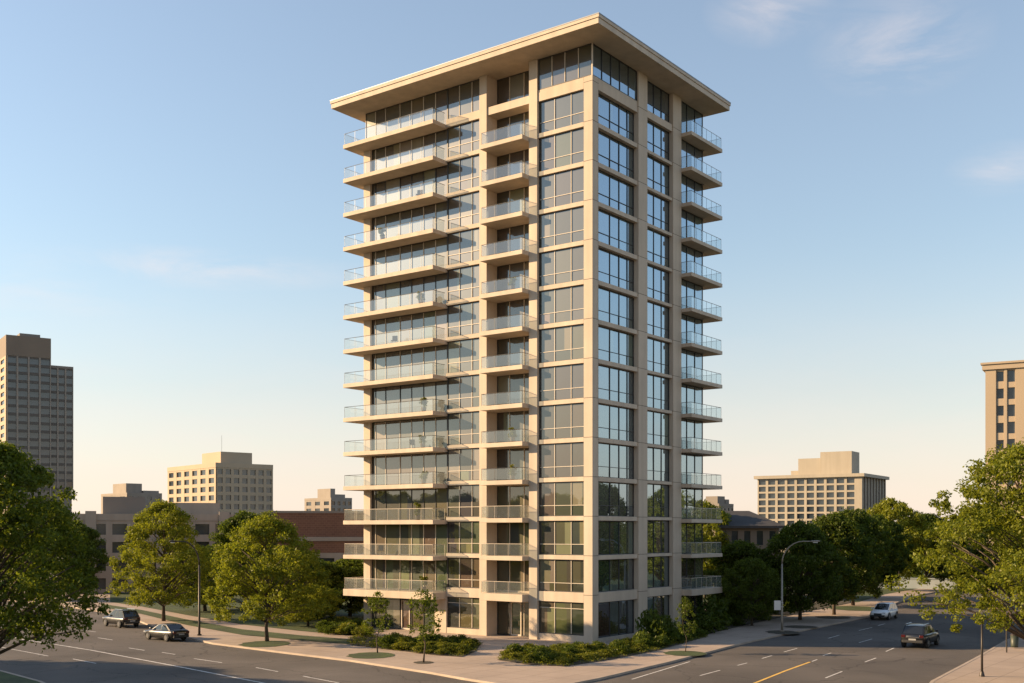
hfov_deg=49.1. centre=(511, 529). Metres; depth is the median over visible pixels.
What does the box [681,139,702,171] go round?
balcony window
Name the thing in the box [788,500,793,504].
window
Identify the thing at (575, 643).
shrub
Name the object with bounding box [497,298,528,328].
balcony window
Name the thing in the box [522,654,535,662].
shrub
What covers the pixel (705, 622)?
shrub
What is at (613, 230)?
window
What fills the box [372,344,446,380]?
balcony window
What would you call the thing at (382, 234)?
potted plant
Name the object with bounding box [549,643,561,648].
shrub
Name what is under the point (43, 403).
window
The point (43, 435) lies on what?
window
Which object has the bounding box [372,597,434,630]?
balcony window
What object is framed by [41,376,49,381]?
window
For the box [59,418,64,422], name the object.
window
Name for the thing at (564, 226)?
window
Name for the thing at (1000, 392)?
window
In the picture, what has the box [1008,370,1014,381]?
window
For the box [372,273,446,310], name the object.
balcony window
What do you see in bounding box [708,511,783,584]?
hip roof house
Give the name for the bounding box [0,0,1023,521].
sky
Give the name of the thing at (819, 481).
window
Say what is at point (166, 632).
sedan
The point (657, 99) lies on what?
window
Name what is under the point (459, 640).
shrub
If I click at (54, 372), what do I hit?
window
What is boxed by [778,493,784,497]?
window
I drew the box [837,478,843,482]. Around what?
window
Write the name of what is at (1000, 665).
sidewalk
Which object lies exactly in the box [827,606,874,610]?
tree pit
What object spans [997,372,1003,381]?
window
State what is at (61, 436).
window
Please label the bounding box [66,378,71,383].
window
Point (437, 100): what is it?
balcony window
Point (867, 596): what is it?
lawn
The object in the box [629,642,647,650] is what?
shrub
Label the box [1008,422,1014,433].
window
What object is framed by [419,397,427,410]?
potted plant
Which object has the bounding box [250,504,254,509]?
window
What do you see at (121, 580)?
window
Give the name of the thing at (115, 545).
window
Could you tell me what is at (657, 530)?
window
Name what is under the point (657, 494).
window
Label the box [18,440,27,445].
window
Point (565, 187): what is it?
window
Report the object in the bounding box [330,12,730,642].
apartment tower
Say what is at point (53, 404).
window
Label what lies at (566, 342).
window
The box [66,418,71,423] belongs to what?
window
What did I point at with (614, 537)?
window
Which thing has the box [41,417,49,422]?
window
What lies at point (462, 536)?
window
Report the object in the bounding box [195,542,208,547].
window
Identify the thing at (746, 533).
window
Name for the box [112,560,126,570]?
window
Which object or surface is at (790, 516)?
window
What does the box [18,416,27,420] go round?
window
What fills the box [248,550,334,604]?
broadleaf tree
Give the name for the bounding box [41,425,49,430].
window
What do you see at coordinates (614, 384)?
window
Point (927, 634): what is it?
suv
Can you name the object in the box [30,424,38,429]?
window
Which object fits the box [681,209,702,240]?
balcony window
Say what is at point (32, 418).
window
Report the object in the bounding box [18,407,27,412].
window
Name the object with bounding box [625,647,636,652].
shrub
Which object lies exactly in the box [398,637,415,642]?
shrub
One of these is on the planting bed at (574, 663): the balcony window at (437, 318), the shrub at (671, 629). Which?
the shrub at (671, 629)
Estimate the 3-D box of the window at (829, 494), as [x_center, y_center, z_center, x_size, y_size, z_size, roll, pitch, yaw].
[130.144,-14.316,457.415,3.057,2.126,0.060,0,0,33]
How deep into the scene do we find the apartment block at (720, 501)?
423.54 m
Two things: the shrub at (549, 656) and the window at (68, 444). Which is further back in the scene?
the window at (68, 444)
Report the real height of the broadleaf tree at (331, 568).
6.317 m
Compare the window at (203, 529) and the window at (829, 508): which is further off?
the window at (829, 508)
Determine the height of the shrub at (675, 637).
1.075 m
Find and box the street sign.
[774,601,780,609]
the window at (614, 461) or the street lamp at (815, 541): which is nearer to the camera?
the window at (614, 461)
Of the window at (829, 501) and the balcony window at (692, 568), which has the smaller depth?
the balcony window at (692, 568)
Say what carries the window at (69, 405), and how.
in the distant tower at (36, 403)
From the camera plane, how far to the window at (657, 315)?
101.08 m
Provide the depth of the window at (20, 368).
448.83 m
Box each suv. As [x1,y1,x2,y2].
[103,608,139,627]
[870,601,897,619]
[901,622,939,647]
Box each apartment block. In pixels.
[101,483,161,513]
[304,489,351,510]
[706,496,733,530]
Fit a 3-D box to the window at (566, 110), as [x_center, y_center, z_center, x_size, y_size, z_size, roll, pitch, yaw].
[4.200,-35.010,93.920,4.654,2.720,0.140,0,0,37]
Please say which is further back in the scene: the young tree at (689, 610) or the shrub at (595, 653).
the young tree at (689, 610)
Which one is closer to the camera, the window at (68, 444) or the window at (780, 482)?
the window at (68, 444)
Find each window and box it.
[8,357,15,362]
[8,365,15,370]
[8,374,15,379]
[8,382,15,387]
[8,390,15,395]
[8,398,15,403]
[8,407,15,412]
[8,415,15,420]
[8,423,15,428]
[8,432,15,436]
[8,440,15,445]
[18,358,27,363]
[18,366,27,371]
[18,374,27,379]
[18,383,27,388]
[18,391,27,396]
[18,399,27,404]
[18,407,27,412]
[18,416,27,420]
[18,424,27,429]
[18,432,27,437]
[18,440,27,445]
[30,359,38,364]
[30,367,38,372]
[30,375,38,380]
[30,383,38,388]
[30,392,38,396]
[30,400,38,405]
[30,408,38,413]
[30,416,38,421]
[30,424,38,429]
[30,433,38,437]
[30,441,38,446]
[30,449,38,454]
[41,360,49,365]
[41,368,49,373]
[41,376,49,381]
[41,384,49,389]
[41,392,49,397]
[41,401,49,405]
[41,409,49,413]
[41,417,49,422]
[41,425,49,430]
[41,433,49,438]
[41,441,49,446]
[41,449,49,454]
[41,458,49,462]
[41,490,49,495]
[51,369,56,374]
[51,377,56,382]
[51,385,56,390]
[51,393,56,398]
[51,401,56,406]
[51,409,56,414]
[51,417,56,422]
[51,425,56,430]
[51,433,56,438]
[51,441,56,446]
[51,450,56,454]
[51,458,56,462]
[59,370,64,374]
[59,378,64,382]
[59,386,64,390]
[59,394,64,398]
[59,402,64,406]
[59,410,64,414]
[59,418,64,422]
[59,426,64,430]
[59,434,64,438]
[59,442,64,446]
[59,450,64,454]
[59,458,64,462]
[59,466,64,470]
[59,474,64,478]
[66,370,71,375]
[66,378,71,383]
[66,386,71,391]
[66,394,71,399]
[66,402,71,407]
[66,410,71,415]
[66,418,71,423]
[66,426,71,431]
[66,434,71,439]
[66,442,71,447]
[66,450,71,454]
[66,458,71,462]
[66,466,71,470]
[66,474,71,478]
[66,482,71,486]
[96,524,105,534]
[96,542,105,551]
[97,578,105,588]
[112,524,126,534]
[112,542,126,552]
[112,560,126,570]
[112,578,126,588]
[195,524,208,534]
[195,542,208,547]
[226,495,230,500]
[234,495,238,500]
[242,478,246,483]
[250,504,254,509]
[258,470,262,475]
[258,487,262,492]
[258,504,262,509]
[319,558,333,561]
[366,89,446,137]
[372,129,446,170]
[372,165,446,205]
[372,201,446,240]
[372,237,446,275]
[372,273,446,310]
[372,309,446,345]
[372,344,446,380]
[372,380,446,415]
[372,416,446,450]
[372,452,446,484]
[372,488,446,519]
[372,524,446,555]
[372,559,446,591]
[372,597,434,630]
[447,79,478,118]
[447,120,478,156]
[447,154,478,192]
[447,191,478,228]
[447,228,478,264]
[447,264,478,300]
[447,301,478,336]
[447,338,478,372]
[447,375,478,408]
[447,411,478,444]
[447,448,478,480]
[447,485,478,516]
[447,521,478,553]
[447,557,478,587]
[447,597,478,628]
[497,71,528,104]
[497,111,528,140]
[497,149,528,177]
[497,186,528,215]
[497,224,528,253]
[497,261,528,291]
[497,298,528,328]
[497,336,528,366]
[497,373,528,404]
[497,411,528,442]
[497,448,528,479]
[497,485,528,517]
[497,523,528,555]
[497,560,528,590]
[538,43,590,89]
[539,90,583,132]
[539,127,583,171]
[539,167,583,209]
[539,206,583,247]
[539,245,583,286]
[539,285,583,324]
[539,324,583,362]
[539,363,583,401]
[539,403,583,439]
[539,442,583,477]
[539,481,583,515]
[539,521,583,554]
[539,559,583,592]
[539,601,583,635]
[593,44,636,100]
[598,93,633,141]
[598,130,633,178]
[598,169,633,216]
[598,208,633,253]
[598,247,633,291]
[598,286,633,328]
[598,325,633,366]
[598,364,633,403]
[598,403,633,441]
[598,443,633,478]
[598,482,633,516]
[598,521,633,554]
[598,559,633,591]
[598,599,633,637]
[647,80,668,121]
[647,120,668,159]
[647,155,668,195]
[647,191,668,231]
[647,228,668,267]
[647,264,668,302]
[647,301,668,338]
[647,337,668,374]
[647,374,668,409]
[647,410,668,445]
[647,447,668,481]
[647,484,668,516]
[647,520,668,553]
[647,556,668,587]
[647,595,668,617]
[681,101,702,136]
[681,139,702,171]
[681,174,702,206]
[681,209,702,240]
[681,244,702,275]
[681,279,702,310]
[681,314,702,345]
[681,348,702,379]
[681,383,702,414]
[681,418,702,449]
[681,453,702,483]
[681,488,702,518]
[681,523,702,553]
[681,558,702,588]
[681,595,702,625]
[732,531,737,542]
[744,531,749,542]
[757,531,762,544]
[759,480,765,484]
[759,487,765,491]
[759,494,765,498]
[759,500,765,504]
[759,507,765,511]
[769,480,774,484]
[769,487,774,491]
[769,493,774,497]
[769,500,774,504]
[769,507,774,511]
[769,514,774,518]
[769,531,774,544]
[778,479,784,484]
[778,486,784,490]
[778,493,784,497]
[778,500,784,504]
[778,507,784,511]
[778,514,784,518]
[788,479,793,483]
[788,486,793,490]
[788,493,793,497]
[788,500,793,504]
[788,507,793,511]
[788,514,793,518]
[797,479,803,483]
[797,486,803,490]
[797,493,803,497]
[797,500,803,504]
[797,507,803,511]
[797,514,803,518]
[807,479,813,483]
[807,486,813,490]
[807,493,813,497]
[807,500,813,504]
[807,507,813,511]
[807,514,813,518]
[817,478,823,483]
[817,485,823,490]
[817,492,823,497]
[817,499,823,504]
[817,506,823,511]
[827,478,833,483]
[827,485,833,490]
[827,492,833,497]
[827,499,833,504]
[827,506,833,511]
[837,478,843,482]
[837,485,843,489]
[837,492,843,496]
[837,499,843,503]
[837,506,843,511]
[847,478,853,482]
[847,485,853,489]
[847,492,853,496]
[847,499,853,503]
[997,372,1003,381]
[997,389,1003,398]
[997,406,1003,415]
[997,423,1003,432]
[997,440,1003,449]
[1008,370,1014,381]
[1008,387,1014,398]
[1008,405,1014,415]
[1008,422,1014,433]
[1008,439,1014,448]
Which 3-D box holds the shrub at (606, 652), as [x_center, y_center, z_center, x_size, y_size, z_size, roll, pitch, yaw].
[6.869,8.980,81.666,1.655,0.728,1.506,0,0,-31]
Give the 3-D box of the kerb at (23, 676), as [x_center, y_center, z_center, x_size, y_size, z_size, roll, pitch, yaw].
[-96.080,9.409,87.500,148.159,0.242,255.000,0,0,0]
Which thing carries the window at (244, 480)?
in the office block at (232, 482)
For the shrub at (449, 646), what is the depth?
84.22 m
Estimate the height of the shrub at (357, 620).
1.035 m
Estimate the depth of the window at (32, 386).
451.36 m
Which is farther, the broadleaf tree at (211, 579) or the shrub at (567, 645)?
the broadleaf tree at (211, 579)
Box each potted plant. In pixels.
[378,227,386,238]
[414,502,421,519]
[416,291,424,302]
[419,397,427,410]
[419,435,426,447]
[419,471,428,483]
[419,576,427,590]
[507,277,516,289]
[507,427,516,441]
[508,464,517,479]
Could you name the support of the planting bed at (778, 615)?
on the sidewalk at (483, 662)
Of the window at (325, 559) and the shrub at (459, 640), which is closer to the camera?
the shrub at (459, 640)
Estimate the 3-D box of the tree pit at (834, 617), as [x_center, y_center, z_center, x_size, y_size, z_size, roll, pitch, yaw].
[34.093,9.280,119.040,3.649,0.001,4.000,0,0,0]
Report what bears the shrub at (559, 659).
on the planting bed at (574, 663)
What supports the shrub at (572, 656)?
on the planting bed at (574, 663)
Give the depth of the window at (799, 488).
464.21 m
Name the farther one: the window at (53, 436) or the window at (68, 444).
the window at (68, 444)
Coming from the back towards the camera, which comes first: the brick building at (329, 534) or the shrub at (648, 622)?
the brick building at (329, 534)
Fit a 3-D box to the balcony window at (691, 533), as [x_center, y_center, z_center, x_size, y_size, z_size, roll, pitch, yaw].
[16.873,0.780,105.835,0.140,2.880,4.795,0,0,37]
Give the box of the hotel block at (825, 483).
[754,451,888,551]
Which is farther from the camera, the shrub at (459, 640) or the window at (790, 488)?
the window at (790, 488)
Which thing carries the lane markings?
on the road
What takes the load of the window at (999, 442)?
in the stone block at (1004, 403)
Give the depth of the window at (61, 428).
459.03 m
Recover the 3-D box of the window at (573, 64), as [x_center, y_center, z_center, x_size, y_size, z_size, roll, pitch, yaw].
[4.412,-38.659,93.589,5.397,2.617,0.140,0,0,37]
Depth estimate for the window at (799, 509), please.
464.21 m
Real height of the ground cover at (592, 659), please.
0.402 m
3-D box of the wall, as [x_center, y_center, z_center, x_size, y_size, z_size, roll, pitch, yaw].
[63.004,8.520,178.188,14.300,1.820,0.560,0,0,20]
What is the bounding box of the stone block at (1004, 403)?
[980,360,1023,580]
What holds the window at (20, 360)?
in the distant tower at (36, 403)
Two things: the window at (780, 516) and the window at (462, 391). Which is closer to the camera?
the window at (462, 391)
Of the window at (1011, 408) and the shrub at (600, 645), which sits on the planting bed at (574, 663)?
the shrub at (600, 645)
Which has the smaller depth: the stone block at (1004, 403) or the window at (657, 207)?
the window at (657, 207)
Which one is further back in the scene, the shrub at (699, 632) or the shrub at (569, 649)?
the shrub at (699, 632)
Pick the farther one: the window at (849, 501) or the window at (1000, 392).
the window at (849, 501)
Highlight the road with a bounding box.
[0,586,1023,682]
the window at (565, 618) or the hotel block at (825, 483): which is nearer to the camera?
the window at (565, 618)
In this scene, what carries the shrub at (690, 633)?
on the planting bed at (574, 663)
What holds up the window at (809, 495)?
in the hotel block at (825, 483)
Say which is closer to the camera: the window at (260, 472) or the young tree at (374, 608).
the young tree at (374, 608)
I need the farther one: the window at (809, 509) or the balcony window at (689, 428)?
the window at (809, 509)
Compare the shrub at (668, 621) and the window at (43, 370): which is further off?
the window at (43, 370)
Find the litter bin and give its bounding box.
[1010,633,1018,646]
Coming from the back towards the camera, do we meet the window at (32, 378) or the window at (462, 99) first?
the window at (32, 378)
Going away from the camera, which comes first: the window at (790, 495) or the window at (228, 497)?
the window at (228, 497)
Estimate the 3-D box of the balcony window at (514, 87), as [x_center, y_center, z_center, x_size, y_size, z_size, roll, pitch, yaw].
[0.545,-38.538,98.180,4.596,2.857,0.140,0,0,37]
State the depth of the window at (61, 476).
459.03 m
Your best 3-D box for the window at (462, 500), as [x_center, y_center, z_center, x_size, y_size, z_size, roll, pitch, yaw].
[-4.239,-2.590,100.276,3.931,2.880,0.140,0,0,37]
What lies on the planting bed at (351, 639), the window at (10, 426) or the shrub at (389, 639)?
the shrub at (389, 639)
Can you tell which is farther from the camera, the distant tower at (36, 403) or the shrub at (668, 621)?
the distant tower at (36, 403)
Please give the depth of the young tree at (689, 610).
85.32 m
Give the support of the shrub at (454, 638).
on the planting bed at (351, 639)
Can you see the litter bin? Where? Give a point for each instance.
(1014, 640)
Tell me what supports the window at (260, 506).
in the office block at (232, 482)
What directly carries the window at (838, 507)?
in the hotel block at (825, 483)
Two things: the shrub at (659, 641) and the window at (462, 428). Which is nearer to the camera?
the shrub at (659, 641)
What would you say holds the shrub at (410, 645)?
on the planting bed at (351, 639)
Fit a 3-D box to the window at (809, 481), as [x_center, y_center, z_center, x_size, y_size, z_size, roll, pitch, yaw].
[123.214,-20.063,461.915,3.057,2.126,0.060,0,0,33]
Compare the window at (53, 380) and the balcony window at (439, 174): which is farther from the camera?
the window at (53, 380)
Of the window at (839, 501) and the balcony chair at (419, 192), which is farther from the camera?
the window at (839, 501)
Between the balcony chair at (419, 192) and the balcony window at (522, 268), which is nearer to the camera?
the balcony window at (522, 268)
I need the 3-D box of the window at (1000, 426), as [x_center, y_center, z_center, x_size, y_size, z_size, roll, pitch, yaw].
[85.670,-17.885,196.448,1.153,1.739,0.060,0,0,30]
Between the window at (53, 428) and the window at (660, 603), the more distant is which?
the window at (53, 428)
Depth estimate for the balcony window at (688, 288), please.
105.96 m
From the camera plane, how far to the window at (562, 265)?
93.94 m
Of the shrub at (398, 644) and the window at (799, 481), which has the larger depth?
the window at (799, 481)
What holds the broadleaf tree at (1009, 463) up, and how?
on the sidewalk at (1000, 665)
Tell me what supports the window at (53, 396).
in the distant tower at (36, 403)
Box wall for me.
[879,578,954,588]
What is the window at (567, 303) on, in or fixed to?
in the apartment tower at (560, 176)
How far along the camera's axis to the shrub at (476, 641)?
89.61 m
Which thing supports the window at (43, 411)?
in the distant tower at (36, 403)
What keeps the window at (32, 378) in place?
in the distant tower at (36, 403)
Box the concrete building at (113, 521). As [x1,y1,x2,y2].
[66,497,251,593]
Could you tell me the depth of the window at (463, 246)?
100.34 m
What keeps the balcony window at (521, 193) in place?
in the apartment tower at (560, 176)
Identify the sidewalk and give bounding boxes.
[9,575,975,682]
[934,637,1023,682]
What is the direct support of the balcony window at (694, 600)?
in the apartment tower at (560, 176)
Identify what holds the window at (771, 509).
in the hotel block at (825, 483)
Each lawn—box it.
[0,671,39,682]
[103,604,349,643]
[110,592,365,635]
[703,574,932,601]
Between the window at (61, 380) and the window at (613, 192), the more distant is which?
the window at (61, 380)
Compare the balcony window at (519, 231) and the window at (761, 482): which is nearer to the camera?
the balcony window at (519, 231)
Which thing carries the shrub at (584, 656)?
on the planting bed at (574, 663)
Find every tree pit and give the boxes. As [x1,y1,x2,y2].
[239,641,289,646]
[347,652,394,657]
[414,661,432,663]
[663,651,706,655]
[765,630,799,633]
[784,625,816,627]
[817,616,850,618]
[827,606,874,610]
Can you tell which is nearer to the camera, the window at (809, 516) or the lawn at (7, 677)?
the lawn at (7, 677)
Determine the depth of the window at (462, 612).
100.34 m
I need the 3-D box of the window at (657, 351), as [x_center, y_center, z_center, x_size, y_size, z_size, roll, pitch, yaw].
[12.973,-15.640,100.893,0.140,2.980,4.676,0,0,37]
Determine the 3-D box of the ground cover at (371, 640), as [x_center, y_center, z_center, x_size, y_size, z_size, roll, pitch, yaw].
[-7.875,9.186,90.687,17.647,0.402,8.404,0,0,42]
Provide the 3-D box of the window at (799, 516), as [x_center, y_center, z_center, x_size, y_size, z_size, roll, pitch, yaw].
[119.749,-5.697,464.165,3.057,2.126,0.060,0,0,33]
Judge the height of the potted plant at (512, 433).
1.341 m
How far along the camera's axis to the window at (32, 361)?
451.36 m
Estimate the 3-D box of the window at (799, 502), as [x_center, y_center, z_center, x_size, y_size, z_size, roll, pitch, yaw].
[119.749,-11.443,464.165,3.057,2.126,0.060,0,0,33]
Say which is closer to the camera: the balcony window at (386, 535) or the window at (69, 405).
the balcony window at (386, 535)
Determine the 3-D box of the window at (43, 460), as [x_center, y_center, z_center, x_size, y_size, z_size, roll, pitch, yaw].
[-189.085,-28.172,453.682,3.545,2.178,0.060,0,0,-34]
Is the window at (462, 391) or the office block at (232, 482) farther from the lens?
the office block at (232, 482)
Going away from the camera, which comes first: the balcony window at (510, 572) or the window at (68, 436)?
the balcony window at (510, 572)
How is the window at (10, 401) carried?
in the distant tower at (36, 403)
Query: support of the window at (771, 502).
in the hotel block at (825, 483)
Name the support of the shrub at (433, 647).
on the planting bed at (351, 639)
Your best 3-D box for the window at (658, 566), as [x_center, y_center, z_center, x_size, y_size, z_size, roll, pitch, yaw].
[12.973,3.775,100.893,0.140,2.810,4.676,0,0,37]
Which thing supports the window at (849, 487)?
in the hotel block at (825, 483)
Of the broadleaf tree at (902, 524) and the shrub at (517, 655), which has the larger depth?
the broadleaf tree at (902, 524)
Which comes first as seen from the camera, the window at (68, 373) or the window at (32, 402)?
the window at (32, 402)
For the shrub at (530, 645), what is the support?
on the planting bed at (574, 663)
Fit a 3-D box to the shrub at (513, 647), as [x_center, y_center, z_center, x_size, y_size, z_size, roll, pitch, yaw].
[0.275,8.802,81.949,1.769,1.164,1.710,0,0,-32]
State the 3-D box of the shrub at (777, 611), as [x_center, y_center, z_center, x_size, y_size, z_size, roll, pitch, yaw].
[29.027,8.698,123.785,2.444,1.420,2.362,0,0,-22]
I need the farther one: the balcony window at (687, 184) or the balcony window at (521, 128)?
the balcony window at (687, 184)
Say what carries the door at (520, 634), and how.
in the apartment tower at (560, 176)
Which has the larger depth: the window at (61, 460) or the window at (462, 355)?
the window at (61, 460)
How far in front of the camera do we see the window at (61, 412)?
459.03 m
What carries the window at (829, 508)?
in the hotel block at (825, 483)
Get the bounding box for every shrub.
[313,620,332,628]
[316,624,327,632]
[323,625,338,633]
[324,618,337,622]
[332,626,350,634]
[338,621,353,629]
[341,624,356,634]
[351,625,374,636]
[352,618,362,624]
[374,634,399,649]
[389,632,405,636]
[389,640,405,649]
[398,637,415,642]
[400,641,416,649]
[411,645,426,652]
[421,644,438,652]
[422,633,437,641]
[434,647,448,654]
[436,637,454,642]
[443,642,457,652]
[450,634,471,638]
[450,635,462,643]
[452,644,472,653]
[456,638,476,645]
[458,639,478,647]
[468,638,482,644]
[499,648,512,657]
[503,643,525,652]
[506,652,523,658]
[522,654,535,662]
[523,642,538,646]
[523,645,548,653]
[531,645,552,661]
[539,652,556,662]
[547,650,561,659]
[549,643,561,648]
[550,656,571,663]
[559,644,578,651]
[560,652,581,661]
[561,646,579,653]
[573,642,584,647]
[576,643,593,651]
[576,653,593,660]
[585,651,600,657]
[591,640,604,652]
[591,643,601,650]
[597,649,618,656]
[607,638,630,654]
[623,640,631,647]
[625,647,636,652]
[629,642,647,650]
[632,632,651,642]
[634,638,656,648]
[635,608,669,636]
[651,637,670,646]
[652,635,672,645]
[656,614,678,630]
[665,627,679,636]
[667,631,682,642]
[672,631,691,641]
[684,626,696,636]
[690,614,724,632]
[692,595,732,628]
[692,627,704,635]
[711,619,729,629]
[770,608,785,613]
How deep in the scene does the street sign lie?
102.46 m
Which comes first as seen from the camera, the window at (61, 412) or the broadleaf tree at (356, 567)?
the broadleaf tree at (356, 567)
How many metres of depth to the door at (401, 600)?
104.44 m
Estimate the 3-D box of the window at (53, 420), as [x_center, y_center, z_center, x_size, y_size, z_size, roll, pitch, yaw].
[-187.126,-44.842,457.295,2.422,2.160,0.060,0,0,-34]
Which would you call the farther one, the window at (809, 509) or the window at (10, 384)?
the window at (809, 509)
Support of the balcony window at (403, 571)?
in the apartment tower at (560, 176)
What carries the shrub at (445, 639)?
on the planting bed at (351, 639)
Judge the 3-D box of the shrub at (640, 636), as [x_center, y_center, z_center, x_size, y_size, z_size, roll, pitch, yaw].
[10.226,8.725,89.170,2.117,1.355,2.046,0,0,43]
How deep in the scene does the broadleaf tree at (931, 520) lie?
183.77 m
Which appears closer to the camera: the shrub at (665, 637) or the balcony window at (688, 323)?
the shrub at (665, 637)
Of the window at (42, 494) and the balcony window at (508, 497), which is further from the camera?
the window at (42, 494)
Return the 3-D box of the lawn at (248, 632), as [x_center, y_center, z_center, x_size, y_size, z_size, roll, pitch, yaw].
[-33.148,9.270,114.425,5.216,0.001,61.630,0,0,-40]
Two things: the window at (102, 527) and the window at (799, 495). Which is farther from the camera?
the window at (799, 495)
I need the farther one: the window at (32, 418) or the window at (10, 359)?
the window at (32, 418)
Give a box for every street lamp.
[169,540,201,635]
[780,540,819,630]
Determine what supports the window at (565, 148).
in the apartment tower at (560, 176)
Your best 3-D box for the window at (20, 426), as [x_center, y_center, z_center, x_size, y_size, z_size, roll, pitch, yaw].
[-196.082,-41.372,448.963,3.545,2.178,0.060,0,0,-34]
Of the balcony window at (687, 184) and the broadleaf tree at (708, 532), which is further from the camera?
the broadleaf tree at (708, 532)
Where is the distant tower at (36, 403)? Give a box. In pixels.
[0,333,72,544]
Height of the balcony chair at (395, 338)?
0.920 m
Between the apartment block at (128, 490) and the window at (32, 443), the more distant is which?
the apartment block at (128, 490)
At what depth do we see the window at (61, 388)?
459.03 m
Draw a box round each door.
[401,600,409,629]
[511,602,521,635]
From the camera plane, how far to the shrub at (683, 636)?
92.39 m
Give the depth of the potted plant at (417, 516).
101.83 m
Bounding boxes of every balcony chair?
[377,545,383,554]
[391,336,397,342]
[410,439,414,447]
[416,190,422,194]
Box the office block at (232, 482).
[167,452,272,555]
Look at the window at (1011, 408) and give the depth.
195.51 m
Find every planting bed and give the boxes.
[350,636,479,655]
[498,635,705,665]
[704,594,849,633]
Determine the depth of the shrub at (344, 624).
100.12 m
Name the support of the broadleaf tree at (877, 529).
on the sidewalk at (483, 662)
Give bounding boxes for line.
[754,662,809,682]
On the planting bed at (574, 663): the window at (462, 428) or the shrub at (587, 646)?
the shrub at (587, 646)
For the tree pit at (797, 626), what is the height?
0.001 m
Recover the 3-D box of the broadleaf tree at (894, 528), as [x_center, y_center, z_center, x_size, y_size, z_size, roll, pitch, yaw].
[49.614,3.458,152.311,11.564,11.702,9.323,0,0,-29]
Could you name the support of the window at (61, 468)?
in the distant tower at (36, 403)
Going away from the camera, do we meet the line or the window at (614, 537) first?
the line
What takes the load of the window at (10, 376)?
in the distant tower at (36, 403)
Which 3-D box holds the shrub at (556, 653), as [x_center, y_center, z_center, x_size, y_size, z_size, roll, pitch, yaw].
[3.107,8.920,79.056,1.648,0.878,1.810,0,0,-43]
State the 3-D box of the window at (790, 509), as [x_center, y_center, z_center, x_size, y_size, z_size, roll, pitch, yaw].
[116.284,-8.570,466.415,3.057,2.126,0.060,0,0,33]
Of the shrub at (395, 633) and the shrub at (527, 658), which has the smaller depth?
the shrub at (527, 658)
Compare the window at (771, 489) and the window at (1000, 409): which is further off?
the window at (771, 489)
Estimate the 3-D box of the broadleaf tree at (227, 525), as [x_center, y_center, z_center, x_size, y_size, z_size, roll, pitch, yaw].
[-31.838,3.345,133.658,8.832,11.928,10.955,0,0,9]
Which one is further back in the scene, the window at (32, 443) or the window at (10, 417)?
the window at (32, 443)
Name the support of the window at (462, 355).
in the apartment tower at (560, 176)
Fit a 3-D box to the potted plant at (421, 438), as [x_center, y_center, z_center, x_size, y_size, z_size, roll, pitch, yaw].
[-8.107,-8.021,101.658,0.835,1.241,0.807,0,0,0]
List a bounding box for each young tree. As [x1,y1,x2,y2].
[361,591,391,652]
[405,588,444,661]
[675,597,696,651]
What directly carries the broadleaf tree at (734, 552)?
on the planting bed at (778, 615)
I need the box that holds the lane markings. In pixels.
[2,624,892,682]
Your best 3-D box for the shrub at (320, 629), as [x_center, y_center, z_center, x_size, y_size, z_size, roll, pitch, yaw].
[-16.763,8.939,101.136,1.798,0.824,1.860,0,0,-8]
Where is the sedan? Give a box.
[144,623,188,641]
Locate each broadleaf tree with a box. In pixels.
[0,438,111,653]
[0,509,57,588]
[40,519,109,590]
[106,498,216,620]
[161,545,246,610]
[202,510,342,640]
[207,509,277,601]
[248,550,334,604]
[274,559,359,619]
[278,583,344,625]
[327,559,363,616]
[703,499,731,598]
[703,539,790,617]
[720,556,785,625]
[760,519,847,619]
[791,511,882,614]
[824,506,902,605]
[858,513,914,598]
[863,497,933,590]
[884,437,1023,639]
[894,516,929,570]
[905,512,944,577]
[926,519,989,590]
[937,500,1022,596]
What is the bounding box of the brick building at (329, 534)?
[271,511,363,589]
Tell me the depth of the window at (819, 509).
459.70 m
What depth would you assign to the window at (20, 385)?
449.05 m
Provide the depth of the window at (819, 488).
459.70 m
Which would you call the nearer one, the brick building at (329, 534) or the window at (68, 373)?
the brick building at (329, 534)
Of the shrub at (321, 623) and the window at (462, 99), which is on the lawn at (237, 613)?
the shrub at (321, 623)
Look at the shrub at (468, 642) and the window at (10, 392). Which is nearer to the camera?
the shrub at (468, 642)
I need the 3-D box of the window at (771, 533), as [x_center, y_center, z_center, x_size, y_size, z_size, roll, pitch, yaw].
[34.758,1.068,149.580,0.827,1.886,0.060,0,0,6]
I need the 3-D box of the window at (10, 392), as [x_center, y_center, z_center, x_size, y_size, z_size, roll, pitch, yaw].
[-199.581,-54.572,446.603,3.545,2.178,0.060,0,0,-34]
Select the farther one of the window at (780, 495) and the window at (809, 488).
the window at (780, 495)
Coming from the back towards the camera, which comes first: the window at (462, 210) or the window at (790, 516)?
the window at (790, 516)
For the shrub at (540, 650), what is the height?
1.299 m
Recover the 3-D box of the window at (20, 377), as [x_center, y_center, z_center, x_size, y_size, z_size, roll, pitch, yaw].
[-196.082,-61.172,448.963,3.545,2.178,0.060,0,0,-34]
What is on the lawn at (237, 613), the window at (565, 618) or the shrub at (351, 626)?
the shrub at (351, 626)
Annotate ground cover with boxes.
[346,634,480,655]
[498,635,707,665]
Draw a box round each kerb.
[0,670,44,682]
[7,588,956,682]
[930,639,1009,682]
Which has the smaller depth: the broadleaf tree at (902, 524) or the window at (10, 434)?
the broadleaf tree at (902, 524)
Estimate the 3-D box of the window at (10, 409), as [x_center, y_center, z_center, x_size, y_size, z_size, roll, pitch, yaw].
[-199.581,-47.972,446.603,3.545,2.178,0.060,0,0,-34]
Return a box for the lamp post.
[979,614,984,676]
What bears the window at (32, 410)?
in the distant tower at (36, 403)
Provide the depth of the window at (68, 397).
460.49 m
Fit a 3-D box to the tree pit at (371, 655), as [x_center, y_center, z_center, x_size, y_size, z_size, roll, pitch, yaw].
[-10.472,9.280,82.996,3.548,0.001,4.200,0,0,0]

